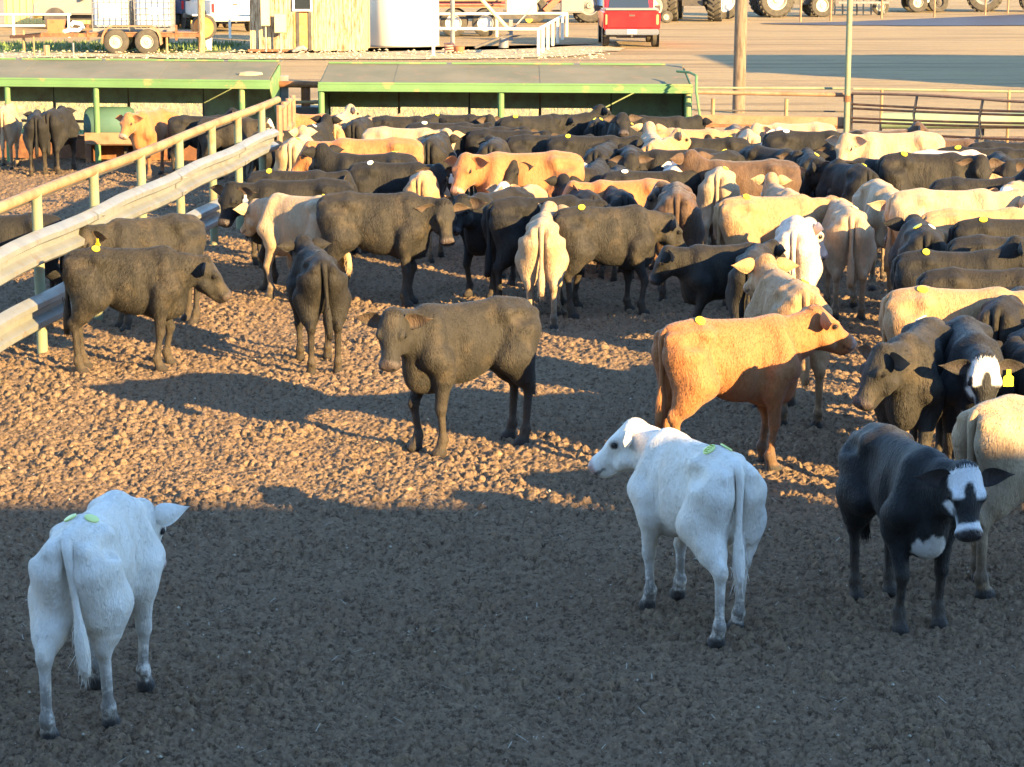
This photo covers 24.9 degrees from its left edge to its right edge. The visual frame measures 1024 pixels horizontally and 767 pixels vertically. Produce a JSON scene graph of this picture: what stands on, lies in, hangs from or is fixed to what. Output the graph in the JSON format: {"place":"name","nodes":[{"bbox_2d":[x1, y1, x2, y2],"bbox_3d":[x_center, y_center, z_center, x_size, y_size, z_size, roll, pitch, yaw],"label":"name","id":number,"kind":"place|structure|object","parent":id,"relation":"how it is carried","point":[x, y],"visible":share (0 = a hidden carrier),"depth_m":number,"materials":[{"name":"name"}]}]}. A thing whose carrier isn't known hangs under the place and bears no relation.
{"place":"outdoors","nodes":[
{"label":"outdoors","id":0,"kind":"place"},
{"bbox_2d":[0,43,271,52],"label":"grass ground","id":1,"kind":"structure","parent":0,"point":[245,47],"depth_m":78.42,"materials":[{"name":"green plant"}]},
{"bbox_2d":[0,97,300,129],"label":"straw ground","id":2,"kind":"structure","parent":0,"point":[193,112],"depth_m":53.12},
{"bbox_2d":[0,99,609,125],"bbox_3d":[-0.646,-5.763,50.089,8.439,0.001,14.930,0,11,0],"label":"straw ground","id":3,"kind":"structure","parent":0,"point":[459,111],"depth_m":51.65,"materials":[{"name":"plant"}]},
{"bbox_2d":[0,44,624,58],"bbox_3d":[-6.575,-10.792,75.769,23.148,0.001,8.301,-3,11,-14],"label":"gravel ground","id":4,"kind":"structure","parent":0,"point":[573,49],"depth_m":75.96,"materials":[{"name":"beige gravel"}]},
{"bbox_2d":[249,0,369,50],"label":"plank shack","id":5,"kind":"structure","parent":4,"relation":"on","point":[321,25],"depth_m":77.14,"materials":[{"name":"beige wood"}]},
{"bbox_2d":[293,12,311,50],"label":"boarded door","id":6,"kind":"structure","parent":5,"relation":"in","point":[302,21],"depth_m":77.12,"materials":[{"name":"wood"}]},
{"bbox_2d":[0,138,1023,766],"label":"pen ground","id":7,"kind":"structure","parent":0,"point":[256,460],"depth_m":14.80,"materials":[{"name":"brown gravel"}]},
{"bbox_2d":[0,103,24,169],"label":"calf","id":8,"kind":"object","parent":7,"relation":"on","point":[11,124],"visible":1,"depth_m":39.38},
{"bbox_2d":[0,212,64,321],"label":"calf","id":9,"kind":"object","parent":7,"relation":"on","point":[13,227],"visible":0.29,"depth_m":23.96},
{"bbox_2d":[22,109,50,176],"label":"calf","id":10,"kind":"object","parent":7,"relation":"on","point":[36,134],"visible":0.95,"depth_m":38.42},
{"bbox_2d":[41,105,79,173],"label":"calf","id":11,"kind":"object","parent":7,"relation":"on","point":[63,125],"visible":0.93,"depth_m":38.66},
{"bbox_2d":[27,489,189,739],"bbox_3d":[-2.118,1.149,12.214,0.593,1.142,1.462,1,11,7],"label":"calf","id":12,"kind":"object","parent":7,"relation":"on","point":[96,568],"visible":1,"depth_m":11.65},
{"bbox_2d":[83,107,134,153],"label":"water tank","id":13,"kind":"object","parent":7,"relation":"on","point":[109,123],"visible":0.44,"depth_m":40.79,"materials":[{"name":"metal"}]},
{"bbox_2d":[85,133,153,162],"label":"feed trough","id":14,"kind":"object","parent":7,"relation":"on","point":[92,140],"visible":0.51,"depth_m":40.53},
{"bbox_2d":[0,96,280,353],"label":"divider fence","id":15,"kind":"object","parent":7,"relation":"on","point":[38,247],"visible":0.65,"depth_m":24.45,"materials":[{"name":"metal"}]},
{"bbox_2d":[78,213,206,331],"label":"calf","id":16,"kind":"object","parent":7,"relation":"on","point":[184,233],"visible":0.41,"depth_m":23.66},
{"bbox_2d":[62,245,230,372],"bbox_3d":[-3.391,-0.704,21.520,1.565,1.204,0.623,-2,11,-12],"label":"calf","id":17,"kind":"object","parent":7,"relation":"on","point":[156,283],"visible":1,"depth_m":21.30},
{"bbox_2d":[115,107,177,178],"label":"calf","id":18,"kind":"object","parent":7,"relation":"on","point":[140,129],"visible":0.66,"depth_m":37.98},
{"bbox_2d":[167,108,237,179],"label":"calf","id":19,"kind":"object","parent":7,"relation":"on","point":[178,124],"visible":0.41,"depth_m":37.85},
{"bbox_2d":[196,117,275,180],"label":"calf","id":20,"kind":"object","parent":7,"relation":"on","point":[224,137],"visible":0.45,"depth_m":37.57},
{"bbox_2d":[209,177,357,291],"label":"calf","id":21,"kind":"object","parent":7,"relation":"on","point":[233,194],"visible":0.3,"depth_m":26.12},
{"bbox_2d":[276,95,295,150],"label":"pipe gate","id":22,"kind":"structure","parent":7,"relation":"on","point":[286,115],"depth_m":35.10,"materials":[{"name":"beige metal"}]},
{"bbox_2d":[233,193,351,298],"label":"calf","id":23,"kind":"object","parent":7,"relation":"on","point":[274,220],"visible":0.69,"depth_m":25.45},
{"bbox_2d":[274,125,317,170],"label":"calf","id":24,"kind":"object","parent":7,"relation":"on","point":[287,153],"visible":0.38,"depth_m":32.67},
{"bbox_2d":[245,168,357,268],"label":"calf","id":25,"kind":"object","parent":7,"relation":"on","point":[269,173],"visible":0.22,"depth_m":27.87},
{"bbox_2d":[276,234,351,374],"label":"calf","id":26,"kind":"object","parent":7,"relation":"on","point":[316,282],"visible":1,"depth_m":21.23},
{"bbox_2d":[307,113,342,140],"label":"calf","id":27,"kind":"object","parent":7,"relation":"on","point":[324,126],"visible":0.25,"depth_m":36.26},
{"bbox_2d":[290,136,423,170],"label":"calf","id":28,"kind":"object","parent":7,"relation":"on","point":[399,144],"visible":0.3,"depth_m":30.75},
{"bbox_2d":[301,143,417,171],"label":"calf","id":29,"kind":"object","parent":7,"relation":"on","point":[325,157],"visible":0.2,"depth_m":29.36},
{"bbox_2d":[315,190,470,307],"bbox_3d":[-1.288,-1.465,25.167,1.709,1.300,0.647,-1,11,-6],"label":"calf","id":30,"kind":"object","parent":7,"relation":"on","point":[401,226],"visible":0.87,"depth_m":24.91},
{"bbox_2d":[348,161,453,256],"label":"calf","id":31,"kind":"object","parent":7,"relation":"on","point":[374,177],"visible":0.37,"depth_m":28.78},
{"bbox_2d":[372,115,447,127],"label":"calf","id":32,"kind":"object","parent":7,"relation":"on","point":[391,121],"visible":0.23,"depth_m":37.49},
{"bbox_2d":[361,126,464,156],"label":"calf","id":33,"kind":"object","parent":7,"relation":"on","point":[418,134],"visible":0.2,"depth_m":34.01},
{"bbox_2d":[403,170,450,263],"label":"calf","id":34,"kind":"object","parent":7,"relation":"on","point":[423,183],"visible":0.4,"depth_m":28.21},
{"bbox_2d":[420,131,462,191],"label":"calf","id":35,"kind":"object","parent":7,"relation":"on","point":[437,148],"visible":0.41,"depth_m":32.44},
{"bbox_2d":[354,295,541,457],"bbox_3d":[-0.470,-0.056,18.133,1.583,1.235,0.612,-6,13,-29],"label":"calf","id":36,"kind":"object","parent":7,"relation":"on","point":[440,350],"visible":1,"depth_m":17.98},
{"bbox_2d":[443,186,534,297],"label":"calf","id":37,"kind":"object","parent":7,"relation":"on","point":[467,227],"visible":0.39,"depth_m":25.56},
{"bbox_2d":[465,128,558,195],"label":"calf","id":38,"kind":"object","parent":7,"relation":"on","point":[471,144],"visible":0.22,"depth_m":33.97},
{"bbox_2d":[443,150,584,196],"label":"calf","id":39,"kind":"object","parent":7,"relation":"on","point":[480,173],"visible":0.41,"depth_m":28.41},
{"bbox_2d":[494,114,574,133],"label":"calf","id":40,"kind":"object","parent":7,"relation":"on","point":[540,123],"visible":0.31,"depth_m":36.96},
{"bbox_2d":[515,201,568,328],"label":"calf","id":41,"kind":"object","parent":7,"relation":"on","point":[541,254],"visible":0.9,"depth_m":23.62},
{"bbox_2d":[481,194,610,308],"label":"calf","id":42,"kind":"object","parent":7,"relation":"on","point":[505,222],"visible":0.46,"depth_m":24.58},
{"bbox_2d":[506,134,593,152],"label":"calf","id":43,"kind":"object","parent":7,"relation":"on","point":[525,143],"visible":0.14,"depth_m":33.38},
{"bbox_2d":[543,173,604,279],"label":"calf","id":44,"kind":"object","parent":7,"relation":"on","point":[560,182],"visible":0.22,"depth_m":27.70},
{"bbox_2d":[546,104,611,135],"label":"calf","id":45,"kind":"object","parent":7,"relation":"on","point":[581,120],"visible":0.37,"depth_m":37.39},
{"bbox_2d":[545,134,643,158],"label":"calf","id":46,"kind":"object","parent":7,"relation":"on","point":[580,145],"visible":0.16,"depth_m":33.16},
{"bbox_2d":[562,178,669,273],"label":"calf","id":47,"kind":"object","parent":7,"relation":"on","point":[640,190],"visible":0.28,"depth_m":27.50},
{"bbox_2d":[595,185,637,281],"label":"calf","id":48,"kind":"object","parent":7,"relation":"on","point":[613,196],"visible":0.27,"depth_m":26.90},
{"bbox_2d":[553,204,686,318],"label":"calf","id":49,"kind":"object","parent":7,"relation":"on","point":[626,238],"visible":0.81,"depth_m":24.37},
{"bbox_2d":[601,112,642,136],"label":"calf","id":50,"kind":"object","parent":7,"relation":"on","point":[619,125],"visible":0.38,"depth_m":35.83},
{"bbox_2d":[609,145,653,170],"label":"calf","id":51,"kind":"object","parent":7,"relation":"on","point":[630,157],"visible":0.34,"depth_m":31.05},
{"bbox_2d":[600,169,704,195],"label":"calf","id":52,"kind":"object","parent":7,"relation":"on","point":[691,179],"visible":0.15,"depth_m":28.34},
{"bbox_2d":[641,128,690,151],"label":"calf","id":53,"kind":"object","parent":7,"relation":"on","point":[677,139],"visible":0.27,"depth_m":32.66},
{"bbox_2d":[634,115,711,135],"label":"calf","id":54,"kind":"object","parent":7,"relation":"on","point":[696,122],"visible":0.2,"depth_m":37.05},
{"bbox_2d":[644,181,705,302],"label":"calf","id":55,"kind":"object","parent":7,"relation":"on","point":[677,199],"visible":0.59,"depth_m":25.23},
{"bbox_2d":[637,148,718,170],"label":"calf","id":56,"kind":"object","parent":7,"relation":"on","point":[661,157],"visible":0.12,"depth_m":31.43},
{"bbox_2d":[588,417,767,648],"bbox_3d":[1.006,0.841,13.780,0.588,1.146,1.498,-5,12,-24],"label":"calf","id":57,"kind":"object","parent":7,"relation":"on","point":[705,503],"visible":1,"depth_m":13.35},
{"bbox_2d":[648,242,755,317],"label":"calf","id":58,"kind":"object","parent":7,"relation":"on","point":[700,271],"visible":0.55,"depth_m":22.59},
{"bbox_2d":[696,166,739,244],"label":"calf","id":59,"kind":"object","parent":7,"relation":"on","point":[718,184],"visible":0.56,"depth_m":28.13},
{"bbox_2d":[688,136,749,151],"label":"calf","id":60,"kind":"object","parent":7,"relation":"on","point":[737,144],"visible":0.27,"depth_m":32.98},
{"bbox_2d":[670,149,801,244],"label":"calf","id":61,"kind":"object","parent":7,"relation":"on","point":[701,164],"visible":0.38,"depth_m":28.51},
{"bbox_2d":[651,304,856,471],"bbox_3d":[1.833,0.053,17.481,1.680,1.273,0.640,-4,12,-22],"label":"calf","id":62,"kind":"object","parent":7,"relation":"on","point":[699,362],"visible":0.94,"depth_m":17.25},
{"bbox_2d":[725,239,789,318],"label":"calf","id":63,"kind":"object","parent":7,"relation":"on","point":[738,298],"visible":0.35,"depth_m":21.61},
{"bbox_2d":[739,145,802,162],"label":"calf","id":64,"kind":"object","parent":7,"relation":"on","point":[754,152],"visible":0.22,"depth_m":31.14},
{"bbox_2d":[751,172,799,196],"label":"calf","id":65,"kind":"object","parent":7,"relation":"on","point":[771,182],"visible":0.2,"depth_m":27.63},
{"bbox_2d":[712,194,839,309],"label":"calf","id":66,"kind":"object","parent":7,"relation":"on","point":[744,218],"visible":0.37,"depth_m":24.86},
{"bbox_2d":[731,252,832,428],"bbox_3d":[2.260,-0.387,19.593,0.644,1.325,1.638,-2,11,-8],"label":"calf","id":67,"kind":"object","parent":7,"relation":"on","point":[771,285],"visible":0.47,"depth_m":19.02},
{"bbox_2d":[739,122,836,142],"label":"calf","id":68,"kind":"object","parent":7,"relation":"on","point":[761,130],"visible":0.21,"depth_m":34.50},
{"bbox_2d":[774,214,828,286],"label":"calf","id":69,"kind":"object","parent":7,"relation":"on","point":[799,238],"visible":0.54,"depth_m":22.83},
{"bbox_2d":[762,129,862,151],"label":"calf","id":70,"kind":"object","parent":7,"relation":"on","point":[814,141],"visible":0.2,"depth_m":32.92},
{"bbox_2d":[799,158,878,262],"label":"calf","id":71,"kind":"object","parent":7,"relation":"on","point":[846,181],"visible":0.41,"depth_m":28.62},
{"bbox_2d":[821,195,876,320],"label":"calf","id":72,"kind":"object","parent":7,"relation":"on","point":[848,231],"visible":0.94,"depth_m":24.13},
{"bbox_2d":[852,178,898,290],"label":"calf","id":73,"kind":"object","parent":7,"relation":"on","point":[869,198],"visible":0.38,"depth_m":26.18},
{"bbox_2d":[825,131,944,159],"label":"calf","id":74,"kind":"object","parent":7,"relation":"on","point":[869,145],"visible":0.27,"depth_m":31.56},
{"bbox_2d":[852,315,952,454],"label":"calf","id":75,"kind":"object","parent":7,"relation":"on","point":[901,387],"visible":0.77,"depth_m":16.48},
{"bbox_2d":[883,214,945,270],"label":"calf","id":76,"kind":"object","parent":7,"relation":"on","point":[917,232],"visible":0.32,"depth_m":22.42},
{"bbox_2d":[835,422,1014,635],"bbox_3d":[2.362,0.866,13.654,0.614,1.144,1.412,-4,12,-20],"label":"calf","id":77,"kind":"object","parent":7,"relation":"on","point":[921,501],"visible":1,"depth_m":13.39},
{"bbox_2d":[874,151,1004,190],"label":"calf","id":78,"kind":"object","parent":7,"relation":"on","point":[902,170],"visible":0.49,"depth_m":28.65},
{"bbox_2d":[878,285,1023,432],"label":"calf","id":79,"kind":"object","parent":7,"relation":"on","point":[900,308],"visible":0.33,"depth_m":18.17},
{"bbox_2d":[881,188,1023,293],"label":"calf","id":80,"kind":"object","parent":7,"relation":"on","point":[903,204],"visible":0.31,"depth_m":24.71},
{"bbox_2d":[890,235,1023,289],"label":"calf","id":81,"kind":"object","parent":7,"relation":"on","point":[908,268],"visible":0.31,"depth_m":21.12},
{"bbox_2d":[916,267,1023,288],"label":"calf","id":82,"kind":"object","parent":7,"relation":"on","point":[953,278],"visible":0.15,"depth_m":19.99},
{"bbox_2d":[921,207,1023,243],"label":"calf","id":83,"kind":"object","parent":7,"relation":"on","point":[944,220],"visible":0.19,"depth_m":23.48},
{"bbox_2d":[929,168,1023,190],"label":"calf","id":84,"kind":"object","parent":7,"relation":"on","point":[955,183],"visible":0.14,"depth_m":26.95},
{"bbox_2d":[934,315,1023,459],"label":"calf","id":85,"kind":"object","parent":7,"relation":"on","point":[978,367],"visible":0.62,"depth_m":16.52},
{"bbox_2d":[945,234,1023,251],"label":"calf","id":86,"kind":"object","parent":7,"relation":"on","point":[976,242],"visible":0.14,"depth_m":21.89},
{"bbox_2d":[946,217,1023,244],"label":"calf","id":87,"kind":"object","parent":7,"relation":"on","point":[992,227],"visible":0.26,"depth_m":23.01},
{"bbox_2d":[951,394,1023,598],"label":"calf","id":88,"kind":"object","parent":7,"relation":"on","point":[989,433],"visible":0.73,"depth_m":14.05},
{"bbox_2d":[976,286,1023,343],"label":"calf","id":89,"kind":"object","parent":7,"relation":"on","point":[1002,316],"visible":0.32,"depth_m":17.82},
{"bbox_2d":[997,336,1023,395],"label":"calf","id":90,"kind":"object","parent":7,"relation":"on","point":[1012,347],"visible":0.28,"depth_m":16.82},
{"bbox_2d":[0,0,1023,138],"bbox_3d":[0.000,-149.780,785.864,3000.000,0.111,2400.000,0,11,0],"label":"ground","id":91,"kind":"structure","parent":0,"point":[976,57],"depth_m":74.72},
{"bbox_2d":[29,0,135,28],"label":"pickup truck","id":92,"kind":"object","parent":91,"relation":"on","point":[79,9],"visible":0.2,"depth_m":95.23,"materials":[{"name":"grey paint"}]},
{"bbox_2d":[0,0,191,23],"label":"yellow building","id":93,"kind":"structure","parent":91,"relation":"on","point":[16,6],"depth_m":100.94,"materials":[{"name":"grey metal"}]},
{"bbox_2d":[10,25,198,53],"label":"flatbed trailer","id":94,"kind":"object","parent":91,"relation":"on","point":[144,41],"visible":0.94,"depth_m":75.92,"materials":[{"name":"beige paint"}]},
{"bbox_2d":[91,0,133,31],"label":"tote tank","id":95,"kind":"object","parent":94,"relation":"on","point":[107,13],"visible":0.91,"depth_m":76.36,"materials":[{"name":"grey plastic"}]},
{"bbox_2d":[134,0,175,31],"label":"tote tank","id":96,"kind":"object","parent":94,"relation":"on","point":[160,15],"visible":0.92,"depth_m":76.38,"materials":[{"name":"grey plastic"}]},
{"bbox_2d":[0,39,246,133],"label":"grass","id":97,"kind":"structure","parent":91,"relation":"on","point":[95,42],"depth_m":79.66,"materials":[{"name":"green plant"}]},
{"bbox_2d":[0,58,282,162],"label":"feed shed","id":98,"kind":"structure","parent":91,"relation":"on","point":[217,86],"depth_m":41.45,"materials":[{"name":"green paint"}]},
{"bbox_2d":[180,0,249,30],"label":"pickup truck","id":99,"kind":"object","parent":91,"relation":"on","point":[225,7],"visible":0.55,"depth_m":91.92,"materials":[{"name":"white paint"}]},
{"bbox_2d":[279,81,319,113],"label":"pipe fence","id":100,"kind":"object","parent":91,"relation":"on","point":[305,106],"visible":0.44,"depth_m":41.55,"materials":[{"name":"metal"}]},
{"bbox_2d":[370,0,439,47],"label":"round tank","id":101,"kind":"object","parent":91,"relation":"on","point":[402,23],"visible":0.87,"depth_m":80.35,"materials":[{"name":"grey metal"}]},
{"bbox_2d":[439,0,537,36],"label":"stock trailer","id":102,"kind":"object","parent":91,"relation":"on","point":[479,20],"visible":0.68,"depth_m":88.57,"materials":[{"name":"white paint"}]},
{"bbox_2d":[431,12,567,55],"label":"white yard rail","id":103,"kind":"object","parent":91,"relation":"on","point":[496,28],"visible":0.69,"depth_m":78.56,"materials":[{"name":"metal"}]},
{"bbox_2d":[318,62,692,117],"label":"feed shed","id":104,"kind":"structure","parent":91,"relation":"on","point":[656,89],"depth_m":40.52,"materials":[{"name":"green paint"}]},
{"bbox_2d":[503,0,603,22],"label":"red harvester","id":105,"kind":"object","parent":91,"relation":"on","point":[581,13],"visible":0.63,"depth_m":101.43,"materials":[{"name":"paint"}]},
{"bbox_2d":[594,0,659,46],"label":"pickup truck","id":106,"kind":"object","parent":91,"relation":"on","point":[628,18],"visible":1,"depth_m":79.77,"materials":[{"name":"red paint"}]},
{"bbox_2d":[667,0,722,21],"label":"tractor","id":107,"kind":"object","parent":91,"relation":"on","point":[675,8],"visible":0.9,"depth_m":102.97,"materials":[{"name":"white paint"}]},
{"bbox_2d":[732,0,746,113],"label":"utility pole","id":108,"kind":"object","parent":91,"relation":"on","point":[739,63],"visible":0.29,"depth_m":51.28,"materials":[{"name":"brown wood"}]},
{"bbox_2d":[694,87,844,128],"bbox_3d":[4.268,-4.138,38.425,2.507,1.553,0.257,0,11,0],"label":"rail fence","id":109,"kind":"object","parent":91,"relation":"on","point":[746,120],"visible":0.75,"depth_m":38.25,"materials":[{"name":"metal"}]},
{"bbox_2d":[749,0,834,17],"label":"tractor","id":110,"kind":"object","parent":91,"relation":"on","point":[782,8],"visible":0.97,"depth_m":108.38,"materials":[{"name":"beige paint"}]},
{"bbox_2d":[843,0,852,131],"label":"gate pole","id":111,"kind":"object","parent":91,"relation":"on","point":[847,98],"visible":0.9,"depth_m":37.98,"materials":[{"name":"metal"}]},
{"bbox_2d":[850,92,1023,140],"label":"bent gate","id":112,"kind":"structure","parent":111,"relation":"attached to","point":[979,122],"depth_m":36.85,"materials":[{"name":"metal"}]},
{"bbox_2d":[761,14,1023,25],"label":"puddle","id":113,"kind":"object","parent":91,"relation":"on","point":[990,20],"visible":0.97,"depth_m":101.53,"materials":[{"name":"grey liquid"}]},
{"bbox_2d":[853,88,1023,142],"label":"top pipe","id":114,"kind":"object","parent":91,"relation":"on","point":[1008,92],"visible":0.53,"depth_m":44.23,"materials":[{"name":"metal"}]},
{"bbox_2d":[881,113,1023,142],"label":"rail fence","id":115,"kind":"object","parent":91,"relation":"on","point":[933,116],"visible":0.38,"depth_m":43.49,"materials":[{"name":"metal"}]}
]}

